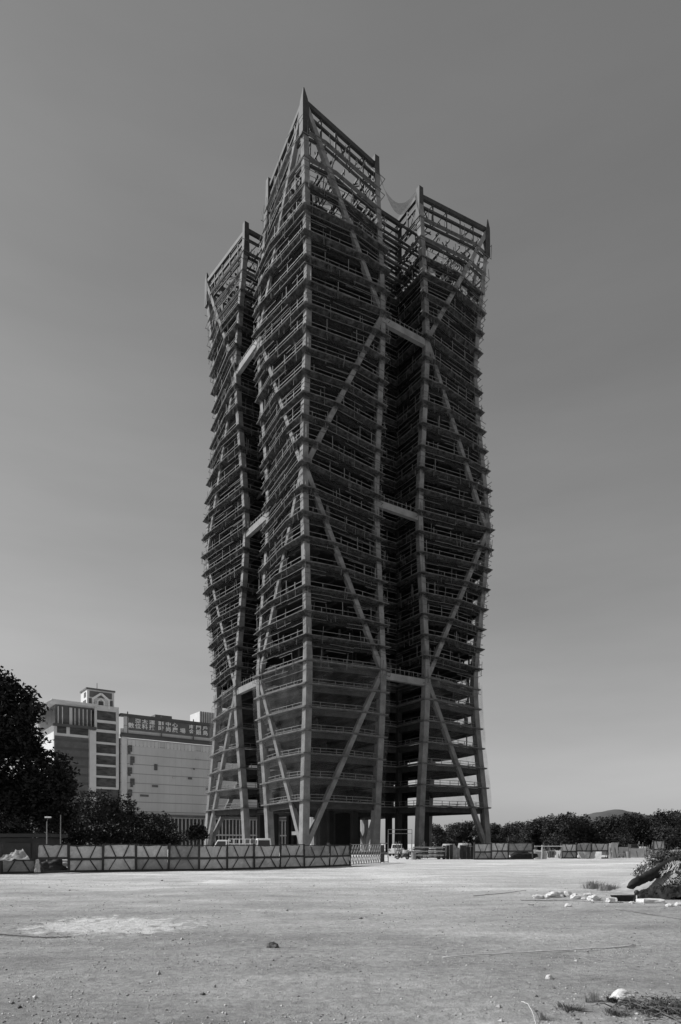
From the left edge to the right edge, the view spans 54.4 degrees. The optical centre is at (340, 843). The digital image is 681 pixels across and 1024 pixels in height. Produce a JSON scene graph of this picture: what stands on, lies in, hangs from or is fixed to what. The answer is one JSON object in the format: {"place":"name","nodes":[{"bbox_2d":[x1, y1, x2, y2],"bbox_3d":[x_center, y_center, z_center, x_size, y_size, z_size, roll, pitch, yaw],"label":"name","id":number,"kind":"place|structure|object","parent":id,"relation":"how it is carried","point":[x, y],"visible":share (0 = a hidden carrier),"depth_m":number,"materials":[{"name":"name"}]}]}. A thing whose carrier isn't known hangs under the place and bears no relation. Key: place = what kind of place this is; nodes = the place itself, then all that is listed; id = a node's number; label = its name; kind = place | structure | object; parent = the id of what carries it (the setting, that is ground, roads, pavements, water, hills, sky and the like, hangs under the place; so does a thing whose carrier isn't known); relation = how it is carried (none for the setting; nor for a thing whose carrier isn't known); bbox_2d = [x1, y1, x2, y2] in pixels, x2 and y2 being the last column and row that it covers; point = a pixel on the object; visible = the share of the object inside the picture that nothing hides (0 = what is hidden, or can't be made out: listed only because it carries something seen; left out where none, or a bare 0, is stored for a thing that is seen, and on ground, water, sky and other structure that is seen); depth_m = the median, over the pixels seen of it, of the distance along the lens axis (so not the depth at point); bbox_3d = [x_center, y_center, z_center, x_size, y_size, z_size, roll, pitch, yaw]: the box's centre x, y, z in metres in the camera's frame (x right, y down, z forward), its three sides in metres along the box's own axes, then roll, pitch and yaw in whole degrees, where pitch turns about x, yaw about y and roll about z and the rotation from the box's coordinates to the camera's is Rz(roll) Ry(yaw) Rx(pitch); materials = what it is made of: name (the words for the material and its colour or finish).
{"place":"outdoors","nodes":[
{"label":"outdoors","id":0,"kind":"place"},
{"bbox_2d":[0,844,680,1023],"bbox_3d":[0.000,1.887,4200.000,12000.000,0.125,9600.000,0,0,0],"label":"ground","id":1,"kind":"structure","parent":0,"point":[385,877],"depth_m":12.48,"materials":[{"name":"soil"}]},
{"bbox_2d":[0,811,39,833],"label":"shrub","id":2,"kind":"object","parent":1,"relation":"on","point":[7,830],"visible":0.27,"depth_m":71.42,"materials":[{"name":"black plant"}]},
{"bbox_2d":[0,834,67,863],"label":"site shed","id":3,"kind":"structure","parent":1,"relation":"on","point":[26,843],"depth_m":56.00,"materials":[{"name":"black metal"}]},
{"bbox_2d":[5,843,30,857],"bbox_3d":[-27.252,0.900,55.960,2.200,2.000,0.100,0,0,0],"label":"door","id":4,"kind":"structure","parent":3,"relation":"in","point":[9,847],"depth_m":55.90,"materials":[{"name":"black metal"}]},
{"bbox_2d":[0,934,71,937],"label":"dark cable","id":5,"kind":"object","parent":1,"relation":"on","point":[32,936],"visible":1,"depth_m":13.42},
{"bbox_2d":[0,666,85,841],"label":"broadleaf tree","id":6,"kind":"object","parent":1,"relation":"on","point":[48,786],"visible":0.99,"depth_m":62.00,"materials":[{"name":"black plant"}]},
{"bbox_2d":[4,799,83,833],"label":"broadleaf tree","id":7,"kind":"object","parent":1,"relation":"on","point":[73,818],"visible":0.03,"depth_m":75.84,"materials":[{"name":"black plant"}]},
{"bbox_2d":[45,816,50,860],"bbox_3d":[-24.068,-0.180,54.500,0.500,4.160,0.200,0,0,0],"label":"street lamp","id":8,"kind":"object","parent":1,"relation":"on","point":[46,829],"visible":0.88,"depth_m":54.46,"materials":[{"name":"grey metal"}]},
{"bbox_2d":[40,859,66,870],"bbox_3d":[-19.381,1.664,44.614,1.908,1.418,0.864,0,0,8],"label":"black tarp","id":9,"kind":"object","parent":1,"relation":"on","point":[54,865],"visible":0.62,"depth_m":44.28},
{"bbox_2d":[27,820,98,846],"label":"shrub","id":10,"kind":"object","parent":1,"relation":"on","point":[79,837],"visible":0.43,"depth_m":70.03,"materials":[{"name":"black plant"}]},
{"bbox_2d":[67,786,138,844],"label":"broadleaf tree","id":11,"kind":"object","parent":1,"relation":"on","point":[108,809],"visible":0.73,"depth_m":82.63,"materials":[{"name":"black plant"}]},
{"bbox_2d":[83,818,145,846],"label":"shrub","id":12,"kind":"object","parent":1,"relation":"on","point":[115,835],"visible":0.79,"depth_m":78.97,"materials":[{"name":"black plant"}]},
{"bbox_2d":[129,811,177,843],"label":"broadleaf tree","id":13,"kind":"object","parent":1,"relation":"on","point":[155,821],"visible":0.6,"depth_m":82.90,"materials":[{"name":"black plant"}]},
{"bbox_2d":[137,825,184,845],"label":"shrub","id":14,"kind":"object","parent":1,"relation":"on","point":[160,837],"visible":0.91,"depth_m":79.61,"materials":[{"name":"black plant"}]},
{"bbox_2d":[37,687,285,846],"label":"building","id":15,"kind":"structure","parent":1,"relation":"on","point":[170,777],"depth_m":255.33,"materials":[{"name":"grey concrete"}]},
{"bbox_2d":[128,745,131,753],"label":"stair window","id":16,"kind":"structure","parent":15,"relation":"in","point":[129,746],"depth_m":251.46,"materials":[{"name":"grey glass"}]},
{"bbox_2d":[128,767,131,775],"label":"stair window","id":17,"kind":"structure","parent":15,"relation":"in","point":[129,768],"depth_m":251.46,"materials":[{"name":"grey glass"}]},
{"bbox_2d":[130,756,134,764],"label":"stair window","id":18,"kind":"structure","parent":15,"relation":"in","point":[132,759],"depth_m":252.08,"materials":[{"name":"grey glass"}]},
{"bbox_2d":[130,778,134,786],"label":"stair window","id":19,"kind":"structure","parent":15,"relation":"in","point":[132,781],"depth_m":252.08,"materials":[{"name":"grey glass"}]},
{"bbox_2d":[0,843,350,873],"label":"hoarding fence","id":20,"kind":"object","parent":1,"relation":"on","point":[122,858],"visible":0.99,"depth_m":46.47,"materials":[{"name":"metal"}]},
{"bbox_2d":[0,849,29,860],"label":"torn sheet","id":21,"kind":"object","parent":20,"relation":"attached to","point":[19,855],"visible":1,"depth_m":41.06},
{"bbox_2d":[34,859,40,871],"bbox_3d":[-19.263,1.376,42.084,0.420,0.852,0.167,0,0,0],"label":"torn sheet","id":22,"kind":"object","parent":20,"relation":"hanging from","point":[37,867],"visible":1,"depth_m":42.09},
{"bbox_2d":[351,844,380,864],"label":"lattice gate","id":23,"kind":"structure","parent":20,"relation":"attached to","point":[353,848],"depth_m":61.87,"materials":[{"name":"grey metal"}]},
{"bbox_2d":[182,822,209,844],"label":"broadleaf tree","id":24,"kind":"object","parent":1,"relation":"on","point":[196,832],"visible":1,"depth_m":95.18,"materials":[{"name":"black plant"}]},
{"bbox_2d":[199,880,243,882],"bbox_3d":[-5.826,1.834,32.789,2.377,0.129,1.968,0,0,0],"label":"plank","id":25,"kind":"object","parent":1,"relation":"on","point":[223,881],"visible":1,"depth_m":32.42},
{"bbox_2d":[214,839,255,846],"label":"cage truck","id":26,"kind":"object","parent":1,"relation":"on","point":[223,842],"visible":0.24,"depth_m":73.41,"materials":[{"name":"white paint"}]},
{"bbox_2d":[255,838,270,846],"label":"white van","id":27,"kind":"object","parent":1,"relation":"on","point":[263,841],"visible":0.08,"depth_m":70.22,"materials":[{"name":"paint"}]},
{"bbox_2d":[266,941,278,947],"bbox_3d":[-1.226,1.848,12.013,0.244,0.154,0.163,0,0,0],"label":"earth clod","id":28,"kind":"object","parent":1,"relation":"on","point":[273,944],"visible":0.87,"depth_m":11.97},
{"bbox_2d":[380,843,388,861],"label":"gate frame stand","id":29,"kind":"object","parent":1,"relation":"on","point":[382,853],"visible":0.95,"depth_m":66.63,"materials":[{"name":"grey metal"}]},
{"bbox_2d":[389,844,403,855],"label":"white pickup","id":30,"kind":"object","parent":1,"relation":"on","point":[391,851],"visible":0.64,"depth_m":103.66,"materials":[{"name":"paint"}]},
{"bbox_2d":[394,841,402,857],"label":"pole bundle","id":31,"kind":"object","parent":1,"relation":"on","point":[395,850],"visible":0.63,"depth_m":87.93,"materials":[{"name":"metal"}]},
{"bbox_2d":[387,829,411,857],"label":"pipe portal","id":32,"kind":"object","parent":1,"relation":"on","point":[401,833],"visible":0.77,"depth_m":91.97,"materials":[{"name":"grey metal"}]},
{"bbox_2d":[411,852,415,859],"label":"oil drum","id":33,"kind":"object","parent":1,"relation":"on","point":[413,855],"visible":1,"depth_m":79.77,"materials":[{"name":"grey metal"}]},
{"bbox_2d":[412,847,445,858],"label":"timber stack","id":34,"kind":"object","parent":1,"relation":"on","point":[430,854],"visible":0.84,"depth_m":81.41,"materials":[{"name":"grey wood"}]},
{"bbox_2d":[432,823,447,848],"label":"broadleaf tree","id":35,"kind":"object","parent":1,"relation":"on","point":[437,835],"visible":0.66,"depth_m":191.33,"materials":[{"name":"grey plant"}]},
{"bbox_2d":[442,844,454,857],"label":"bulk bag","id":36,"kind":"object","parent":1,"relation":"on","point":[449,847],"visible":0.24,"depth_m":90.19,"materials":[{"name":"fabric"}]},
{"bbox_2d":[443,822,464,847],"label":"broadleaf tree","id":37,"kind":"object","parent":1,"relation":"on","point":[454,830],"visible":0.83,"depth_m":189.42,"materials":[{"name":"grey plant"}]},
{"bbox_2d":[442,845,473,858],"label":"shutter panels","id":38,"kind":"object","parent":1,"relation":"on","point":[463,852],"visible":0.88,"depth_m":81.97,"materials":[{"name":"grey metal"}]},
{"bbox_2d":[455,820,475,847],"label":"broadleaf tree","id":39,"kind":"object","parent":1,"relation":"on","point":[467,830],"visible":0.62,"depth_m":192.64,"materials":[{"name":"grey plant"}]},
{"bbox_2d":[470,828,492,846],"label":"broadleaf tree","id":40,"kind":"object","parent":1,"relation":"on","point":[477,838],"visible":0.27,"depth_m":189.38,"materials":[{"name":"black plant"}]},
{"bbox_2d":[490,822,505,843],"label":"broadleaf tree","id":41,"kind":"object","parent":1,"relation":"on","point":[495,832],"visible":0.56,"depth_m":194.26,"materials":[{"name":"grey plant"}]},
{"bbox_2d":[473,842,533,859],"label":"hoarding fence","id":42,"kind":"object","parent":1,"relation":"on","point":[494,851],"visible":0.99,"depth_m":80.70,"materials":[{"name":"metal"}]},
{"bbox_2d":[498,821,521,843],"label":"broadleaf tree","id":43,"kind":"object","parent":1,"relation":"on","point":[511,835],"visible":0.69,"depth_m":191.07,"materials":[{"name":"grey plant"}]},
{"bbox_2d":[512,821,524,842],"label":"broadleaf tree","id":44,"kind":"object","parent":1,"relation":"on","point":[520,829],"visible":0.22,"depth_m":222.90,"materials":[{"name":"grey plant"}]},
{"bbox_2d":[509,852,537,857],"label":"black tarp","id":45,"kind":"object","parent":1,"relation":"on","point":[520,855],"visible":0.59,"depth_m":82.81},
{"bbox_2d":[519,819,542,848],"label":"broadleaf tree","id":46,"kind":"object","parent":1,"relation":"on","point":[530,828],"visible":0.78,"depth_m":197.83,"materials":[{"name":"grey plant"}]},
{"bbox_2d":[532,894,543,898],"bbox_3d":[6.896,1.851,23.103,0.413,0.183,0.248,0,0,0],"label":"rubble stone","id":47,"kind":"object","parent":1,"relation":"on","point":[537,896],"visible":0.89,"depth_m":23.02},
{"bbox_2d":[442,944,635,957],"bbox_3d":[3.582,1.875,11.591,3.997,0.046,0.061,0,0,-19],"label":"bamboo pole","id":48,"kind":"object","parent":1,"relation":"on","point":[547,950],"visible":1,"depth_m":11.60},
{"bbox_2d":[530,816,550,849],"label":"broadleaf tree","id":49,"kind":"object","parent":1,"relation":"on","point":[538,822],"visible":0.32,"depth_m":198.82,"materials":[{"name":"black plant"}]},
{"bbox_2d":[536,851,546,858],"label":"leaning board","id":50,"kind":"object","parent":1,"relation":"on","point":[539,855],"visible":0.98,"depth_m":84.56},
{"bbox_2d":[536,1010,549,1020],"bbox_3d":[2.193,1.834,7.149,0.203,0.120,0.192,0,0,0],"label":"dry weed","id":51,"kind":"object","parent":1,"relation":"on","point":[542,1017],"visible":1,"depth_m":7.12,"materials":[{"name":"grey plant"}]},
{"bbox_2d":[542,842,549,857],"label":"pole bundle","id":52,"kind":"object","parent":1,"relation":"on","point":[547,850],"visible":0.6,"depth_m":89.96,"materials":[{"name":"metal"}]},
{"bbox_2d":[534,845,561,858],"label":"pipe barrier","id":53,"kind":"object","parent":1,"relation":"on","point":[542,848],"visible":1,"depth_m":83.99,"materials":[{"name":"metal"}]},
{"bbox_2d":[535,813,573,850],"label":"broadleaf tree","id":54,"kind":"object","parent":1,"relation":"on","point":[548,831],"visible":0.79,"depth_m":192.68,"materials":[{"name":"grey plant"}]},
{"bbox_2d":[546,890,563,897],"bbox_3d":[7.615,1.808,23.456,0.753,0.318,0.424,0,0,0],"label":"rubble stone","id":55,"kind":"object","parent":1,"relation":"on","point":[557,894],"visible":0.89,"depth_m":23.34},
{"bbox_2d":[521,900,605,902],"bbox_3d":[7.295,1.870,21.736,2.637,0.032,0.329,0,0,21],"label":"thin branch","id":56,"kind":"object","parent":1,"relation":"on","point":[553,900],"visible":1,"depth_m":21.93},
{"bbox_2d":[552,811,582,850],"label":"broadleaf tree","id":57,"kind":"object","parent":1,"relation":"on","point":[570,821],"visible":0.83,"depth_m":189.20,"materials":[{"name":"grey plant"}]},
{"bbox_2d":[564,890,571,896],"bbox_3d":[8.050,1.799,23.455,0.301,0.343,0.246,0,0,16],"label":"rubble stone","id":58,"kind":"object","parent":1,"relation":"on","point":[567,893],"visible":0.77,"depth_m":23.38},
{"bbox_2d":[551,1002,586,1012],"bbox_3d":[2.632,1.857,7.579,0.466,0.074,0.456,0,0,0],"label":"dry weed","id":59,"kind":"object","parent":1,"relation":"on","point":[560,1005],"visible":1,"depth_m":7.58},
{"bbox_2d":[570,893,581,898],"bbox_3d":[8.107,1.829,22.761,0.446,0.268,0.345,0,0,0],"label":"rubble stone","id":60,"kind":"object","parent":1,"relation":"on","point":[575,896],"visible":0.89,"depth_m":22.64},
{"bbox_2d":[570,814,597,844],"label":"broadleaf tree","id":61,"kind":"object","parent":1,"relation":"on","point":[584,836],"visible":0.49,"depth_m":193.57,"materials":[{"name":"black plant"}]},
{"bbox_2d":[560,843,608,858],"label":"hoarding fence","id":62,"kind":"object","parent":1,"relation":"on","point":[570,851],"visible":0.97,"depth_m":86.14,"materials":[{"name":"metal"}]},
{"bbox_2d":[581,995,591,1002],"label":"dry weed","id":63,"kind":"object","parent":1,"relation":"on","point":[587,999],"visible":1,"depth_m":7.93,"materials":[{"name":"grey plant"}]},
{"bbox_2d":[579,879,606,888],"bbox_3d":[10.823,1.690,28.401,1.335,0.452,1.285,0,0,0],"label":"dry weed","id":64,"kind":"object","parent":1,"relation":"on","point":[590,885],"visible":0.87,"depth_m":28.28,"materials":[{"name":"grey plant"}]},
{"bbox_2d":[586,894,600,900],"bbox_3d":[8.445,1.816,22.062,0.479,0.265,0.326,0,0,0],"label":"rubble stone","id":65,"kind":"object","parent":1,"relation":"on","point":[594,897],"visible":0.78,"depth_m":21.95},
{"bbox_2d":[589,990,599,1001],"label":"dry weed","id":66,"kind":"object","parent":1,"relation":"on","point":[594,997],"visible":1,"depth_m":7.96,"materials":[{"name":"grey plant"}]},
{"bbox_2d":[591,852,601,858],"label":"leaning board","id":67,"kind":"object","parent":1,"relation":"on","point":[596,855],"visible":1,"depth_m":85.78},
{"bbox_2d":[583,819,621,844],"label":"broadleaf tree","id":68,"kind":"object","parent":1,"relation":"on","point":[596,828],"visible":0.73,"depth_m":190.44,"materials":[{"name":"black plant"}]},
{"bbox_2d":[594,881,620,890],"bbox_3d":[10.892,1.695,26.887,1.204,0.408,1.259,0,0,0],"label":"dry weed","id":69,"kind":"object","parent":1,"relation":"on","point":[607,888],"visible":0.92,"depth_m":26.68,"materials":[{"name":"grey plant"}]},
{"bbox_2d":[609,843,611,857],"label":"leaning board","id":70,"kind":"object","parent":1,"relation":"on","point":[610,855],"visible":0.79,"depth_m":88.02,"materials":[{"name":"white paint"}]},
{"bbox_2d":[595,813,627,850],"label":"broadleaf tree","id":71,"kind":"object","parent":1,"relation":"on","point":[613,820],"visible":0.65,"depth_m":190.84,"materials":[{"name":"black plant"}]},
{"bbox_2d":[605,897,617,901],"bbox_3d":[8.695,1.803,21.268,0.307,0.159,0.356,0,0,0],"label":"white block","id":72,"kind":"object","parent":1,"relation":"on","point":[611,899],"depth_m":21.12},
{"bbox_2d":[603,993,624,1002],"bbox_3d":[3.289,1.843,7.941,0.333,0.096,0.312,0,0,-24],"label":"dry weed","id":73,"kind":"object","parent":1,"relation":"on","point":[611,1000],"visible":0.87,"depth_m":7.91,"materials":[{"name":"black plant"}]},
{"bbox_2d":[611,843,617,857],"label":"leaning board","id":74,"kind":"object","parent":1,"relation":"on","point":[614,850],"visible":1,"depth_m":90.09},
{"bbox_2d":[604,1005,625,1016],"bbox_3d":[3.048,1.852,7.368,0.362,0.094,0.382,0,0,0],"label":"dry weed","id":75,"kind":"object","parent":1,"relation":"on","point":[616,1012],"visible":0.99,"depth_m":7.35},
{"bbox_2d":[609,988,634,1002],"bbox_3d":[3.411,1.850,8.000,0.307,0.190,0.255,0,0,-40],"label":"white boulder","id":76,"kind":"object","parent":1,"relation":"on","point":[619,993],"visible":0.63,"depth_m":7.92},
{"bbox_2d":[610,895,639,901],"bbox_3d":[9.331,1.774,21.741,0.810,0.208,0.412,0,0,3],"label":"black plank","id":77,"kind":"object","parent":1,"relation":"on","point":[627,898],"visible":0.66,"depth_m":21.57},
{"bbox_2d":[626,851,630,857],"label":"oil drum","id":78,"kind":"object","parent":1,"relation":"on","point":[628,854],"visible":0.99,"depth_m":89.79,"materials":[{"name":"grey metal"}]},
{"bbox_2d":[618,812,649,846],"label":"broadleaf tree","id":79,"kind":"object","parent":1,"relation":"on","point":[631,825],"visible":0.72,"depth_m":197.88,"materials":[{"name":"black plant"}]},
{"bbox_2d":[591,990,680,1021],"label":"dead brush","id":80,"kind":"object","parent":1,"relation":"on","point":[663,1006],"visible":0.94,"depth_m":7.49,"materials":[{"name":"black plant"}]},
{"bbox_2d":[628,841,643,848],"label":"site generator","id":81,"kind":"object","parent":1,"relation":"on","point":[634,845],"visible":0.43,"depth_m":99.40,"materials":[{"name":"grey metal"}]},
{"bbox_2d":[629,848,643,857],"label":"leaning board","id":82,"kind":"object","parent":1,"relation":"on","point":[637,852],"visible":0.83,"depth_m":92.05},
{"bbox_2d":[595,862,680,897],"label":"soil mound","id":83,"kind":"object","parent":1,"relation":"on","point":[623,888],"visible":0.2,"depth_m":25.26,"materials":[{"name":"soil"}]},
{"bbox_2d":[627,857,678,888],"bbox_3d":[11.795,1.087,25.082,2.598,1.208,0.479,0,0,-25],"label":"black log","id":84,"kind":"object","parent":83,"relation":"on","point":[651,874],"visible":0.94,"depth_m":24.91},
{"bbox_2d":[630,847,680,875],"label":"leafy bush","id":85,"kind":"object","parent":83,"relation":"on","point":[660,857],"visible":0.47,"depth_m":26.49,"materials":[{"name":"grey plant"}]},
{"bbox_2d":[655,865,680,886],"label":"dark scrub","id":86,"kind":"object","parent":83,"relation":"on","point":[676,880],"visible":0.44,"depth_m":23.64,"materials":[{"name":"grey plant"}]},
{"bbox_2d":[661,861,680,877],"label":"dry fronds","id":87,"kind":"object","parent":83,"relation":"on","point":[677,864],"visible":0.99,"depth_m":24.21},
{"bbox_2d":[628,812,653,848],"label":"broadleaf tree","id":88,"kind":"object","parent":1,"relation":"on","point":[638,837],"visible":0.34,"depth_m":198.60,"materials":[{"name":"black plant"}]},
{"bbox_2d":[615,909,677,918],"bbox_3d":[8.133,1.864,17.681,0.050,0.034,2.589,0,0,-13],"label":"thin branch","id":89,"kind":"object","parent":1,"relation":"on","point":[645,913],"visible":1,"depth_m":17.67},
{"bbox_2d":[644,842,652,857],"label":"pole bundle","id":90,"kind":"object","parent":1,"relation":"on","point":[648,850],"visible":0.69,"depth_m":92.96,"materials":[{"name":"metal"}]},
{"bbox_2d":[636,898,664,902],"bbox_3d":[9.875,1.811,21.116,0.774,0.146,0.542,0,0,-3],"label":"concrete slab","id":91,"kind":"object","parent":1,"relation":"on","point":[647,900],"depth_m":20.89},
{"bbox_2d":[627,1000,680,1022],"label":"root branch","id":92,"kind":"object","parent":1,"relation":"on","point":[656,1009],"visible":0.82,"depth_m":7.32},
{"bbox_2d":[634,884,680,899],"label":"rock","id":93,"kind":"object","parent":1,"relation":"on","point":[665,892],"visible":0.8,"depth_m":22.66,"materials":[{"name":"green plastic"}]},
{"bbox_2d":[651,840,665,857],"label":"hoarding fence","id":94,"kind":"object","parent":1,"relation":"on","point":[657,845],"visible":0.61,"depth_m":89.99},
{"bbox_2d":[643,814,678,849],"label":"broadleaf tree","id":95,"kind":"object","parent":1,"relation":"on","point":[649,833],"visible":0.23,"depth_m":195.65,"materials":[{"name":"black plant"}]},
{"bbox_2d":[648,808,680,850],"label":"broadleaf tree","id":96,"kind":"object","parent":1,"relation":"on","point":[672,837],"visible":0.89,"depth_m":191.22,"materials":[{"name":"grey plant"}]},
{"bbox_2d":[673,813,680,849],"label":"broadleaf tree","id":97,"kind":"object","parent":1,"relation":"on","point":[679,845],"visible":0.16,"depth_m":201.41,"materials":[{"name":"black plant"}]},
{"bbox_2d":[0,0,680,843],"label":"sky","id":98,"kind":"structure","parent":0,"point":[139,139],"materials":[{"name":"grey"}]},
{"bbox_2d":[200,87,494,853],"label":"unfinished tower","id":99,"kind":"structure","parent":0,"point":[348,528],"depth_m":132.15,"materials":[{"name":"metal"}]},
{"bbox_2d":[396,849,408,858],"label":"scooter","id":100,"kind":"object","parent":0,"point":[406,856],"visible":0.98,"depth_m":81.88,"materials":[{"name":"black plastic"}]},
{"bbox_2d":[458,843,471,847],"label":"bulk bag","id":101,"kind":"object","parent":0,"point":[459,844],"visible":0.24,"depth_m":91.42,"materials":[{"name":"fabric"}]},
{"bbox_2d":[546,850,554,857],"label":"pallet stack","id":102,"kind":"object","parent":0,"point":[552,853],"visible":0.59,"depth_m":92.59,"materials":[{"name":"grey wood"}]},
{"bbox_2d":[556,851,560,857],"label":"leaning board","id":103,"kind":"object","parent":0,"point":[558,854],"visible":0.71,"depth_m":88.16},
{"bbox_2d":[578,852,586,858],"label":"leaning board","id":104,"kind":"object","parent":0,"point":[582,855],"visible":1,"depth_m":85.39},
{"bbox_2d":[578,852,590,856],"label":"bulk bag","id":105,"kind":"object","parent":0,"point":[587,854],"visible":0.13,"depth_m":95.09,"materials":[{"name":"fabric"}]},
{"bbox_2d":[583,809,647,821],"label":"hill","id":106,"kind":"structure","parent":0,"point":[605,813],"depth_m":455.58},
{"bbox_2d":[619,847,628,857],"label":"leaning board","id":107,"kind":"object","parent":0,"point":[623,849],"visible":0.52,"depth_m":93.19,"materials":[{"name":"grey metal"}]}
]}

